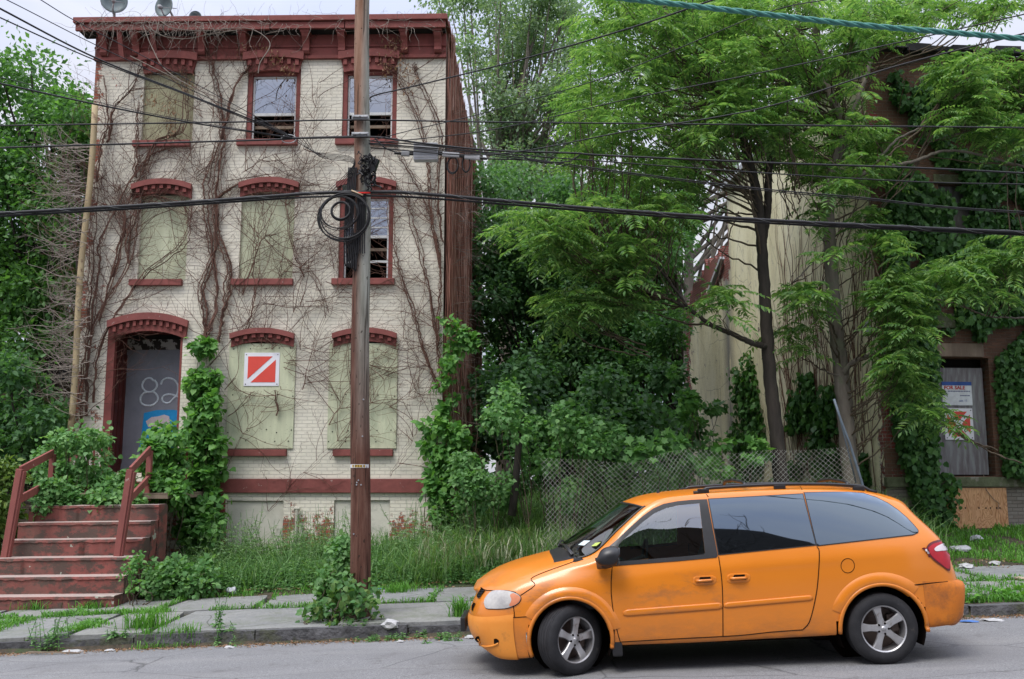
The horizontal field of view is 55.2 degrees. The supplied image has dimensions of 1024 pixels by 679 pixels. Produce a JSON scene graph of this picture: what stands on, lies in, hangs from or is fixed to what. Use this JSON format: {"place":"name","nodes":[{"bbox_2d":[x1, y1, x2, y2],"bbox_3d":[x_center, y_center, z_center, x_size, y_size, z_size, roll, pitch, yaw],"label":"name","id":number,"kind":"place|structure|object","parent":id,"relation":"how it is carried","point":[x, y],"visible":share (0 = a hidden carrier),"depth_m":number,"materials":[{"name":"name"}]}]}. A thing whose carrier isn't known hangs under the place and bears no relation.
{"place":"outdoors","nodes":[
{"label":"outdoors","id":0,"kind":"place"},
{"bbox_2d":[170,506,607,593],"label":"long grass","id":1,"kind":"structure","parent":0,"point":[431,571],"depth_m":16.94,"materials":[{"name":"plant"}]},
{"bbox_2d":[0,615,1023,678],"bbox_3d":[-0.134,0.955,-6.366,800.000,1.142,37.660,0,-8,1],"label":"road","id":2,"kind":"structure","parent":0,"point":[981,649],"depth_m":10.38,"materials":[{"name":"asphalt"}]},
{"bbox_2d":[0,554,1023,656],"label":"leaf litter","id":3,"kind":"object","parent":2,"relation":"on","point":[329,641],"visible":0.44,"depth_m":12.24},
{"bbox_2d":[460,478,964,674],"bbox_3d":[2.006,2.435,10.521,5.116,2.000,2.400,-2,-8,1],"label":"minivan","id":4,"kind":"object","parent":2,"relation":"on","point":[857,570],"visible":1,"depth_m":9.57,"materials":[{"name":"orange paint"}]},
{"bbox_2d":[0,565,1023,641],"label":"pavement","id":5,"kind":"structure","parent":0,"point":[415,614],"depth_m":13.69,"materials":[{"name":"concrete"}]},
{"bbox_2d":[109,605,177,631],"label":"grass tuft","id":6,"kind":"object","parent":5,"relation":"on","point":[151,619],"visible":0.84,"depth_m":12.88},
{"bbox_2d":[342,0,381,617],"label":"utility pole","id":7,"kind":"object","parent":5,"relation":"on","point":[362,177],"visible":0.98,"depth_m":13.55,"materials":[{"name":"brown wood"}]},
{"bbox_2d":[0,135,355,148],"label":"overhead cable","id":8,"kind":"object","parent":7,"relation":"attached to","point":[162,142],"visible":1,"depth_m":13.86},
{"bbox_2d":[317,192,370,241],"bbox_3d":[-2.337,-1.703,13.606,0.756,0.717,0.069,-1,-8,4],"label":"cable coil","id":9,"kind":"object","parent":7,"relation":"hanging from","point":[345,239],"visible":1,"depth_m":13.59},
{"bbox_2d":[0,190,1023,233],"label":"overhead cable","id":10,"kind":"object","parent":7,"relation":"attached to","point":[522,203],"visible":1,"depth_m":13.62,"materials":[{"name":"rubber"}]},
{"bbox_2d":[0,195,1023,235],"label":"overhead cable","id":11,"kind":"object","parent":7,"relation":"attached to","point":[418,197],"visible":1,"depth_m":13.65,"materials":[{"name":"rubber"}]},
{"bbox_2d":[0,119,1023,128],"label":"overhead cable","id":12,"kind":"object","parent":7,"relation":"attached to","point":[513,122],"visible":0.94,"depth_m":13.80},
{"bbox_2d":[369,0,713,101],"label":"overhead cable","id":13,"kind":"object","parent":7,"relation":"attached to","point":[543,52],"visible":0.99,"depth_m":12.21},
{"bbox_2d":[282,136,1023,173],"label":"overhead cable","id":14,"kind":"object","parent":7,"relation":"attached to","point":[907,167],"visible":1,"depth_m":13.67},
{"bbox_2d":[369,142,1023,211],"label":"overhead cable","id":15,"kind":"object","parent":7,"relation":"attached to","point":[702,181],"visible":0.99,"depth_m":13.61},
{"bbox_2d":[369,140,1023,184],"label":"overhead cable","id":16,"kind":"object","parent":7,"relation":"attached to","point":[705,168],"visible":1,"depth_m":13.64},
{"bbox_2d":[369,144,1023,213],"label":"overhead cable","id":17,"kind":"object","parent":7,"relation":"attached to","point":[702,183],"visible":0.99,"depth_m":13.61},
{"bbox_2d":[371,33,1023,154],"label":"overhead cable","id":18,"kind":"object","parent":7,"relation":"attached to","point":[716,116],"visible":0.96,"depth_m":11.69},
{"bbox_2d":[377,14,1023,142],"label":"overhead cable","id":19,"kind":"object","parent":7,"relation":"attached to","point":[714,81],"visible":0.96,"depth_m":11.74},
{"bbox_2d":[0,565,1022,631],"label":"joint grass","id":20,"kind":"structure","parent":5,"relation":"on","point":[12,619],"depth_m":14.29,"materials":[{"name":"plant"}]},
{"bbox_2d":[0,483,1023,653],"bbox_3d":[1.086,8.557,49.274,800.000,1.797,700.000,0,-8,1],"label":"ground","id":21,"kind":"structure","parent":0,"point":[431,635],"depth_m":12.45,"materials":[{"name":"soil"}]},
{"bbox_2d":[0,449,38,555],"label":"garden bush","id":22,"kind":"object","parent":21,"relation":"on","point":[7,475],"visible":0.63,"depth_m":16.80,"materials":[{"name":"green plant"}]},
{"bbox_2d":[0,19,94,471],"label":"leafy tree","id":23,"kind":"object","parent":21,"relation":"on","point":[18,277],"visible":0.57,"depth_m":26.61,"materials":[{"name":"green plant"}]},
{"bbox_2d":[0,337,99,541],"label":"garden bush","id":24,"kind":"object","parent":21,"relation":"on","point":[20,426],"visible":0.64,"depth_m":19.94,"materials":[{"name":"green plant"}]},
{"bbox_2d":[25,611,74,651],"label":"pavement weed","id":25,"kind":"object","parent":21,"relation":"on","point":[57,628],"visible":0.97,"depth_m":12.44,"materials":[{"name":"green plant"}]},
{"bbox_2d":[23,76,93,269],"bbox_3d":[-11.523,-0.522,25.504,2.718,13.226,3.209,0,-8,1],"label":"leafy tree","id":26,"kind":"object","parent":21,"relation":"on","point":[82,137],"visible":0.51,"depth_m":25.47,"materials":[{"name":"green plant"}]},
{"bbox_2d":[0,481,204,611],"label":"front steps","id":27,"kind":"structure","parent":21,"relation":"on","point":[63,556],"depth_m":16.22,"materials":[{"name":"red concrete"}]},
{"bbox_2d":[0,449,55,557],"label":"handrail","id":28,"kind":"object","parent":27,"relation":"on","point":[18,496],"visible":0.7,"depth_m":16.17,"materials":[{"name":"red paint"}]},
{"bbox_2d":[26,419,149,521],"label":"climbing vine","id":29,"kind":"object","parent":27,"relation":"on","point":[72,444],"visible":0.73,"depth_m":17.61,"materials":[{"name":"green plant"}]},
{"bbox_2d":[27,483,150,513],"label":"climbing vine","id":30,"kind":"object","parent":27,"relation":"on","point":[111,496],"visible":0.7,"depth_m":17.12,"materials":[{"name":"green plant"}]},
{"bbox_2d":[113,446,152,555],"bbox_3d":[-6.393,2.755,16.821,0.275,1.885,1.513,0,-8,-3],"label":"handrail","id":31,"kind":"object","parent":27,"relation":"on","point":[130,494],"visible":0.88,"depth_m":16.13,"materials":[{"name":"red paint"}]},
{"bbox_2d":[129,418,196,558],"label":"climbing vine","id":32,"kind":"object","parent":27,"relation":"on","point":[168,469],"visible":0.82,"depth_m":18.04,"materials":[{"name":"green plant"}]},
{"bbox_2d":[116,550,153,605],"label":"step weed","id":33,"kind":"object","parent":21,"relation":"on","point":[134,566],"visible":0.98,"depth_m":15.27,"materials":[{"name":"green plant"}]},
{"bbox_2d":[136,551,222,600],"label":"step weed","id":34,"kind":"object","parent":21,"relation":"on","point":[166,576],"visible":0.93,"depth_m":15.75,"materials":[{"name":"green plant"}]},
{"bbox_2d":[167,466,231,559],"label":"climbing vine","id":35,"kind":"object","parent":21,"relation":"on","point":[203,512],"visible":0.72,"depth_m":18.82,"materials":[{"name":"green plant"}]},
{"bbox_2d":[178,334,235,549],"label":"climbing vine","id":36,"kind":"object","parent":21,"relation":"on","point":[201,385],"visible":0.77,"depth_m":19.51,"materials":[{"name":"green plant"}]},
{"bbox_2d":[72,13,477,559],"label":"brick house","id":37,"kind":"structure","parent":21,"relation":"on","point":[146,396],"depth_m":20.66,"materials":[{"name":"brick"}]},
{"bbox_2d":[7,122,94,415],"bbox_3d":[-9.494,-1.585,20.463,1.713,6.488,3.029,3,-9,-19],"label":"twig tangle","id":38,"kind":"object","parent":37,"relation":"attached to","point":[65,194],"visible":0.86,"depth_m":20.24,"materials":[{"name":"plant"}]},
{"bbox_2d":[67,103,97,431],"bbox_3d":[-8.847,-1.478,20.206,0.224,7.066,0.124,0,-8,1],"label":"downpipe","id":39,"kind":"object","parent":37,"relation":"attached to","point":[85,224],"visible":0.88,"depth_m":20.17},
{"bbox_2d":[14,44,267,429],"bbox_3d":[-7.860,-2.409,20.624,5.553,8.620,0.067,0,-8,1],"label":"bare creeper","id":40,"kind":"object","parent":37,"relation":"attached to","point":[114,268],"visible":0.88,"depth_m":20.57,"materials":[{"name":"plant"}]},
{"bbox_2d":[62,36,223,185],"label":"bare creeper","id":41,"kind":"object","parent":37,"relation":"attached to","point":[109,129],"visible":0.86,"depth_m":20.96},
{"bbox_2d":[100,312,188,472],"bbox_3d":[-7.553,1.201,20.595,1.725,3.415,1.080,0,-8,1],"label":"doorway","id":42,"kind":"structure","parent":37,"relation":"in","point":[152,395],"depth_m":21.00,"materials":[{"name":"red paint"}]},
{"bbox_2d":[128,178,192,285],"bbox_3d":[-7.409,-2.256,20.663,1.287,2.290,0.250,0,-8,1],"label":"window","id":43,"kind":"structure","parent":37,"relation":"in","point":[165,230],"depth_m":20.71,"materials":[{"name":"red paint"}]},
{"bbox_2d":[132,50,197,147],"bbox_3d":[-7.430,-5.161,21.077,1.329,2.120,0.250,0,-8,1],"label":"window","id":44,"kind":"structure","parent":37,"relation":"in","point":[187,57],"depth_m":21.12,"materials":[{"name":"red paint"}]},
{"bbox_2d":[119,13,347,345],"bbox_3d":[-5.659,-3.410,20.719,5.725,7.418,0.078,0,-8,1],"label":"bare creeper","id":45,"kind":"object","parent":37,"relation":"attached to","point":[215,235],"visible":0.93,"depth_m":20.63,"materials":[{"name":"plant"}]},
{"bbox_2d":[51,0,469,97],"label":"cornice","id":46,"kind":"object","parent":37,"relation":"attached to","point":[181,29],"visible":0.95,"depth_m":20.68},
{"bbox_2d":[226,328,295,455],"bbox_3d":[-5.154,1.079,20.176,1.380,2.630,0.320,0,-8,1],"label":"window","id":47,"kind":"structure","parent":37,"relation":"in","point":[274,428],"depth_m":20.10,"materials":[{"name":"red paint"}]},
{"bbox_2d":[243,353,279,385],"bbox_3d":[-5.155,0.614,20.186,0.731,0.690,0.018,0,-8,1],"label":"hazard sign","id":48,"kind":"object","parent":37,"relation":"attached to","point":[261,369],"visible":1,"depth_m":20.18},
{"bbox_2d":[230,177,298,285],"bbox_3d":[-5.175,-2.272,20.617,1.379,2.310,0.250,0,-8,1],"label":"window","id":49,"kind":"structure","parent":37,"relation":"in","point":[272,279],"depth_m":20.67,"materials":[{"name":"red paint"}]},
{"bbox_2d":[236,49,303,145],"bbox_3d":[-5.164,-5.164,21.093,1.399,2.110,0.380,0,-8,1],"label":"window","id":50,"kind":"structure","parent":37,"relation":"in","point":[248,56],"depth_m":21.07,"materials":[{"name":"red paint"}]},
{"bbox_2d":[140,32,417,141],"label":"withered leaves","id":51,"kind":"object","parent":37,"relation":"attached to","point":[274,64],"visible":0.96,"depth_m":20.96,"materials":[{"name":"brown plant"}]},
{"bbox_2d":[176,104,392,415],"bbox_3d":[-4.741,-1.765,20.464,4.642,6.910,0.060,0,-8,1],"label":"bare creeper","id":52,"kind":"object","parent":37,"relation":"attached to","point":[252,266],"visible":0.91,"depth_m":20.48,"materials":[{"name":"plant"}]},
{"bbox_2d":[142,35,442,249],"bbox_3d":[-4.738,-4.356,20.829,6.679,5.107,0.048,0,-8,1],"label":"bare creeper","id":53,"kind":"object","parent":37,"relation":"attached to","point":[275,160],"visible":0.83,"depth_m":20.80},
{"bbox_2d":[182,139,443,433],"bbox_3d":[-4.178,-1.192,20.367,5.561,6.310,0.050,0,-8,1],"label":"bare creeper","id":54,"kind":"object","parent":37,"relation":"attached to","point":[313,345],"visible":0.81,"depth_m":20.29,"materials":[{"name":"plant"}]},
{"bbox_2d":[199,297,440,510],"bbox_3d":[-3.981,1.208,20.021,5.170,4.568,0.048,0,-8,1],"label":"bare creeper","id":55,"kind":"object","parent":37,"relation":"attached to","point":[346,437],"visible":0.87,"depth_m":19.98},
{"bbox_2d":[327,327,397,455],"bbox_3d":[-3.059,1.072,20.131,1.410,2.630,0.320,0,-8,1],"label":"window","id":56,"kind":"structure","parent":37,"relation":"in","point":[381,422],"depth_m":20.07,"materials":[{"name":"red paint"}]},
{"bbox_2d":[331,176,396,284],"bbox_3d":[-3.089,-2.270,20.636,1.329,2.310,0.380,0,-8,1],"label":"window","id":57,"kind":"structure","parent":37,"relation":"in","point":[390,183],"depth_m":20.60,"materials":[{"name":"red paint"}]},
{"bbox_2d":[335,48,399,145],"bbox_3d":[-3.079,-5.171,21.048,1.349,2.110,0.380,0,-8,1],"label":"window","id":58,"kind":"structure","parent":37,"relation":"in","point":[347,56],"depth_m":21.03,"materials":[{"name":"red paint"}]},
{"bbox_2d":[314,33,445,394],"bbox_3d":[-2.828,-2.970,20.593,2.864,8.280,0.067,0,-8,1],"label":"bare creeper","id":59,"kind":"object","parent":37,"relation":"attached to","point":[431,220],"visible":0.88,"depth_m":20.49,"materials":[{"name":"plant"}]},
{"bbox_2d":[442,29,482,534],"bbox_3d":[-1.198,-0.366,26.735,0.244,11.252,12.913,0,-8,1],"label":"stem curtain","id":60,"kind":"object","parent":37,"relation":"attached to","point":[454,270],"visible":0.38,"depth_m":22.70,"materials":[{"name":"plant"}]},
{"bbox_2d":[450,52,504,468],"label":"stray shoots","id":61,"kind":"object","parent":60,"relation":"attached to","point":[470,255],"visible":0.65,"depth_m":21.56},
{"bbox_2d":[309,528,353,618],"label":"ivy plant","id":62,"kind":"object","parent":21,"relation":"on","point":[338,556],"visible":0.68,"depth_m":13.27,"materials":[{"name":"green plant"}]},
{"bbox_2d":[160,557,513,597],"bbox_3d":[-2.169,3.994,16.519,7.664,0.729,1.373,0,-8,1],"label":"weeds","id":63,"kind":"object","parent":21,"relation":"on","point":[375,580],"visible":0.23,"depth_m":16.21,"materials":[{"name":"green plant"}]},
{"bbox_2d":[295,567,384,625],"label":"weed","id":64,"kind":"object","parent":21,"relation":"on","point":[359,604],"visible":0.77,"depth_m":12.76,"materials":[{"name":"green plant"}]},
{"bbox_2d":[186,495,507,573],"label":"tall pale weeds","id":65,"kind":"object","parent":21,"relation":"on","point":[256,539],"visible":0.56,"depth_m":17.95,"materials":[{"name":"green plant"}]},
{"bbox_2d":[410,399,472,535],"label":"climbing vine","id":66,"kind":"object","parent":21,"relation":"on","point":[452,434],"visible":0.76,"depth_m":19.23,"materials":[{"name":"green plant"}]},
{"bbox_2d":[429,313,481,530],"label":"climbing vine","id":67,"kind":"object","parent":21,"relation":"on","point":[469,341],"visible":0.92,"depth_m":19.69,"materials":[{"name":"green plant"}]},
{"bbox_2d":[442,448,530,545],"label":"vine thicket","id":68,"kind":"object","parent":21,"relation":"on","point":[471,480],"visible":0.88,"depth_m":17.92,"materials":[{"name":"green plant"}]},
{"bbox_2d":[409,513,601,571],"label":"seed heads","id":69,"kind":"object","parent":21,"relation":"on","point":[506,556],"visible":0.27,"depth_m":16.93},
{"bbox_2d":[0,602,1023,648],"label":"kerb","id":70,"kind":"structure","parent":21,"relation":"on","point":[331,632],"depth_m":12.36,"materials":[{"name":"concrete"}]},
{"bbox_2d":[409,0,622,499],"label":"pale leaved tree","id":71,"kind":"object","parent":21,"relation":"on","point":[526,29],"visible":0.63,"depth_m":37.84,"materials":[{"name":"green plant"}]},
{"bbox_2d":[508,416,523,515],"bbox_3d":[0.077,2.322,18.055,0.320,1.837,0.160,0,-8,1],"label":"dark stump","id":72,"kind":"object","parent":21,"relation":"on","point":[512,507],"visible":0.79,"depth_m":17.97,"materials":[{"name":"wood"}]},
{"bbox_2d":[469,144,610,496],"bbox_3d":[0.703,-0.261,29.305,5.707,12.590,8.489,0,-8,1],"label":"shady tree","id":73,"kind":"object","parent":21,"relation":"on","point":[501,274],"visible":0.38,"depth_m":27.54,"materials":[{"name":"green plant"}]},
{"bbox_2d":[475,377,630,539],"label":"vine thicket","id":74,"kind":"object","parent":21,"relation":"on","point":[589,440],"visible":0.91,"depth_m":17.97,"materials":[{"name":"green plant"}]},
{"bbox_2d":[481,270,695,497],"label":"wood","id":75,"kind":"object","parent":21,"relation":"on","point":[487,364],"visible":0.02,"depth_m":49.23,"materials":[{"name":"green plant"}]},
{"bbox_2d":[461,341,719,499],"bbox_3d":[1.778,2.268,22.920,6.562,4.315,5.713,0,-8,1],"label":"thicket","id":76,"kind":"object","parent":21,"relation":"on","point":[603,392],"visible":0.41,"depth_m":22.27,"materials":[{"name":"green plant"}]},
{"bbox_2d":[516,158,717,495],"bbox_3d":[3.234,0.032,28.635,6.301,11.800,8.739,0,-8,1],"label":"shady tree","id":77,"kind":"object","parent":21,"relation":"on","point":[672,262],"visible":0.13,"depth_m":26.81,"materials":[{"name":"green plant"}]},
{"bbox_2d":[558,285,713,485],"bbox_3d":[3.171,1.937,25.811,3.925,7.250,4.237,0,-8,1],"label":"shady tree","id":78,"kind":"object","parent":21,"relation":"on","point":[659,347],"visible":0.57,"depth_m":25.08,"materials":[{"name":"green plant"}]},
{"bbox_2d":[541,455,744,526],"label":"thicket","id":79,"kind":"object","parent":21,"relation":"on","point":[571,494],"visible":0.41,"depth_m":18.76,"materials":[{"name":"green plant"}]},
{"bbox_2d":[607,172,713,483],"bbox_3d":[4.319,0.186,30.754,4.562,12.136,7.499,0,-8,1],"label":"shady tree","id":80,"kind":"object","parent":21,"relation":"on","point":[675,285],"visible":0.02,"depth_m":29.60,"materials":[{"name":"green plant"}]},
{"bbox_2d":[615,398,732,494],"bbox_3d":[3.373,2.573,18.107,3.577,3.203,1.830,8,-11,-44],"label":"maple sapling","id":81,"kind":"object","parent":21,"relation":"on","point":[638,452],"visible":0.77,"depth_m":17.33,"materials":[{"name":"green plant"}]},
{"bbox_2d":[660,364,706,488],"bbox_3d":[3.436,2.179,19.075,0.840,3.328,1.481,-4,-9,24],"label":"maple sapling","id":82,"kind":"object","parent":21,"relation":"on","point":[690,403],"visible":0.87,"depth_m":18.96,"materials":[{"name":"green plant"}]},
{"bbox_2d":[405,476,977,572],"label":"lot grass","id":83,"kind":"structure","parent":21,"relation":"on","point":[536,507],"depth_m":18.39,"materials":[{"name":"plant"}]},
{"bbox_2d":[476,0,799,481],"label":"tree of heaven","id":84,"kind":"object","parent":83,"relation":"on","point":[625,266],"visible":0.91,"depth_m":17.93,"materials":[{"name":"green plant"}]},
{"bbox_2d":[682,0,1023,487],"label":"tree of heaven","id":85,"kind":"object","parent":83,"relation":"on","point":[895,296],"visible":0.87,"depth_m":18.23,"materials":[{"name":"green plant"}]},
{"bbox_2d":[540,399,863,550],"bbox_3d":[3.285,2.535,16.756,5.622,3.028,0.499,0,-8,1],"label":"chain link fence","id":86,"kind":"object","parent":21,"relation":"on","point":[848,440],"visible":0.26,"depth_m":16.78,"materials":[{"name":"metal"}]},
{"bbox_2d":[699,432,776,482],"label":"leafy bush","id":87,"kind":"object","parent":21,"relation":"on","point":[760,446],"visible":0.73,"depth_m":17.65,"materials":[{"name":"green plant"}]},
{"bbox_2d":[535,0,979,476],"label":"pale leaved tree","id":88,"kind":"object","parent":21,"relation":"on","point":[707,254],"visible":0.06,"depth_m":39.91,"materials":[{"name":"green plant"}]},
{"bbox_2d":[686,42,1023,527],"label":"brick building","id":89,"kind":"structure","parent":21,"relation":"on","point":[712,356],"depth_m":21.11,"materials":[{"name":"yellow paint"}]},
{"bbox_2d":[722,352,766,482],"bbox_3d":[6.542,2.279,27.925,0.664,3.800,3.152,1,-8,-5],"label":"wall streamer","id":90,"kind":"object","parent":89,"relation":"attached to","point":[744,388],"depth_m":27.64,"materials":[{"name":"green plant"}]},
{"bbox_2d":[768,371,822,481],"bbox_3d":[6.914,2.251,24.098,0.656,2.782,3.047,1,-8,-5],"label":"wall streamer","id":91,"kind":"object","parent":89,"relation":"attached to","point":[799,405],"depth_m":23.51,"materials":[{"name":"green plant"}]},
{"bbox_2d":[805,381,841,482],"bbox_3d":[7.092,2.144,22.304,0.607,2.332,1.654,0,-8,1],"label":"wall streamer","id":92,"kind":"object","parent":89,"relation":"attached to","point":[826,416],"depth_m":22.15,"materials":[{"name":"green plant"}]},
{"bbox_2d":[755,51,909,493],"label":"creeper stems","id":93,"kind":"object","parent":89,"relation":"attached to","point":[786,370],"visible":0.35,"depth_m":22.73,"materials":[{"name":"plant"}]},
{"bbox_2d":[879,141,957,521],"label":"wall ivy","id":94,"kind":"object","parent":89,"relation":"attached to","point":[914,461],"depth_m":19.94,"materials":[{"name":"green plant"}]},
{"bbox_2d":[910,472,963,530],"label":"wall ivy","id":95,"kind":"object","parent":89,"relation":"attached to","point":[951,493],"depth_m":19.48,"materials":[{"name":"green plant"}]},
{"bbox_2d":[886,62,1023,145],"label":"wall ivy","id":96,"kind":"object","parent":89,"relation":"attached to","point":[912,105],"depth_m":20.61,"materials":[{"name":"green plant"}]},
{"bbox_2d":[941,382,972,404],"bbox_3d":[9.147,1.111,20.147,0.638,0.484,0.016,1,-8,-5],"label":"sale sign","id":97,"kind":"object","parent":89,"relation":"attached to","point":[959,393],"visible":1,"depth_m":20.14,"materials":[{"name":"white"}]},
{"bbox_2d":[933,174,984,251],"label":"window","id":98,"kind":"structure","parent":89,"relation":"in","point":[936,177],"depth_m":20.74,"materials":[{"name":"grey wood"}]},
{"bbox_2d":[937,343,988,474],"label":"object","id":99,"kind":"structure","parent":89,"relation":"in","point":[971,460],"depth_m":20.09,"materials":[{"name":"grey metal"}]},
{"bbox_2d":[929,140,1023,344],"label":"wall ivy","id":100,"kind":"object","parent":89,"relation":"attached to","point":[985,196],"depth_m":20.37,"materials":[{"name":"green plant"}]},
{"bbox_2d":[945,488,1008,528],"bbox_3d":[9.340,3.458,19.667,1.278,0.956,0.030,1,-8,-5],"label":"plywood board","id":101,"kind":"object","parent":89,"relation":"attached to","point":[979,509],"visible":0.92,"depth_m":19.68,"materials":[{"name":"brown"}]},
{"bbox_2d":[990,330,1023,481],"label":"wall ivy","id":102,"kind":"object","parent":89,"relation":"attached to","point":[1008,373],"depth_m":19.86,"materials":[{"name":"green plant"}]},
{"bbox_2d":[884,43,1023,463],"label":"tree of heaven","id":103,"kind":"object","parent":21,"relation":"on","point":[983,109],"visible":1,"depth_m":17.80,"materials":[{"name":"green plant"}]},
{"bbox_2d":[964,576,1023,603],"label":"verge grass","id":104,"kind":"structure","parent":21,"relation":"on","point":[991,596],"depth_m":12.73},
{"bbox_2d":[0,0,1023,480],"label":"sky","id":105,"kind":"structure","parent":0,"point":[71,8],"materials":[{"name":"white"}]},
{"bbox_2d":[616,0,1023,41],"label":"twisted cable","id":106,"kind":"object","parent":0,"point":[875,26],"visible":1,"depth_m":7.34,"materials":[{"name":"rubber"}]},
{"bbox_2d":[929,522,1023,566],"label":"rough lawn","id":107,"kind":"structure","parent":0,"point":[998,529],"depth_m":17.77,"materials":[{"name":"green plant"}]},
{"bbox_3d":[-3.151,-2.834,13.838,0.218,0.130,0.012,0,-8,1],"label":"ring clamp","id":108,"kind":"object","parent":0,"visible":0},
{"bbox_2d":[0,8,287,135],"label":"overhead cable","id":109,"kind":"object","parent":108,"relation":"attached to","point":[24,21],"visible":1,"depth_m":11.61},
{"bbox_2d":[0,83,291,137],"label":"overhead cable","id":110,"kind":"object","parent":108,"relation":"attached to","point":[135,111],"visible":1,"depth_m":12.14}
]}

